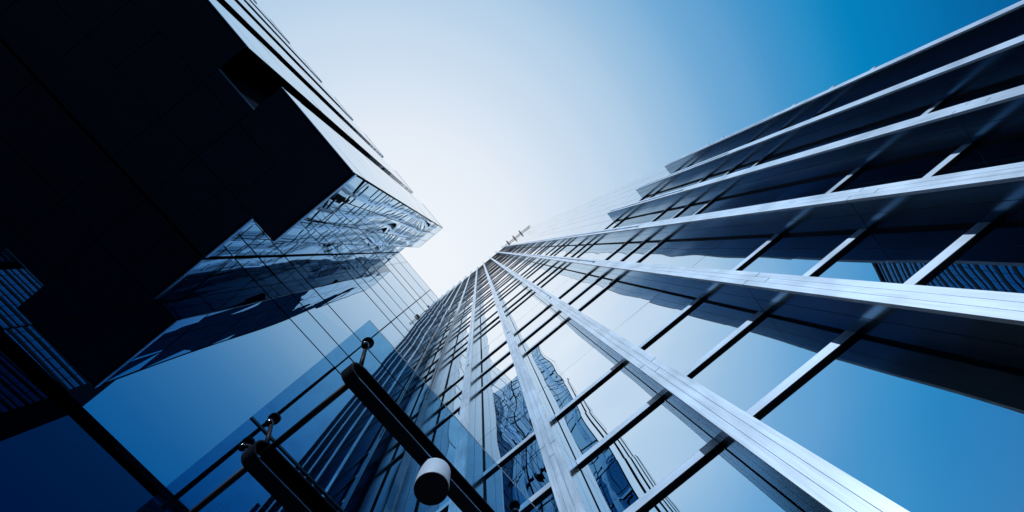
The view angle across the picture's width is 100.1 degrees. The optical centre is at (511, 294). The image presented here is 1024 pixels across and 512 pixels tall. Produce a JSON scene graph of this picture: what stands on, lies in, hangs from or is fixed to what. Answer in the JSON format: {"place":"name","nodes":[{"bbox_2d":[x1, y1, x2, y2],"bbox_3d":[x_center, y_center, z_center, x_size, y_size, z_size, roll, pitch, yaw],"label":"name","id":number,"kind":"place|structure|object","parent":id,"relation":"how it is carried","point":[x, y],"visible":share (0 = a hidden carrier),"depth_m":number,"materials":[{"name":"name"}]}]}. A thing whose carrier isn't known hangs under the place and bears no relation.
{"place":"outdoors","nodes":[
{"label":"outdoors","id":0,"kind":"place"},
{"bbox_2d":[255,0,1021,298],"label":"sky","id":1,"kind":"structure","parent":0,"point":[502,118],"materials":[{"name":"blue"}]},
{"bbox_2d":[358,0,1023,511],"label":"office tower","id":2,"kind":"structure","parent":0,"point":[812,304],"depth_m":4.04,"materials":[{"name":"glass"}]},
{"bbox_3d":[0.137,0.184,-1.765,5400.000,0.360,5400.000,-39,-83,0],"label":"ground","id":3,"kind":"structure","parent":0,"visible":0},
{"bbox_2d":[0,37,449,511],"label":"glass wall building","id":4,"kind":"structure","parent":3,"relation":"on","point":[148,351],"depth_m":5.42,"materials":[{"name":"glass"}]},
{"bbox_2d":[0,0,442,258],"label":"overhanging building","id":5,"kind":"structure","parent":4,"relation":"attached to","point":[222,128],"depth_m":7.00,"materials":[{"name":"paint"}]},
{"bbox_2d":[136,320,538,511],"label":"entrance canopy","id":6,"kind":"object","parent":4,"relation":"attached to","point":[278,477],"visible":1,"depth_m":2.49,"materials":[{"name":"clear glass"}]},
{"bbox_2d":[414,458,450,505],"bbox_3d":[-0.431,1.012,2.341,0.184,0.186,0.184,-39,-83,0],"label":"downlight","id":7,"kind":"object","parent":6,"relation":"hanging from","point":[431,484],"visible":1,"depth_m":2.25,"materials":[{"name":"white paint"}]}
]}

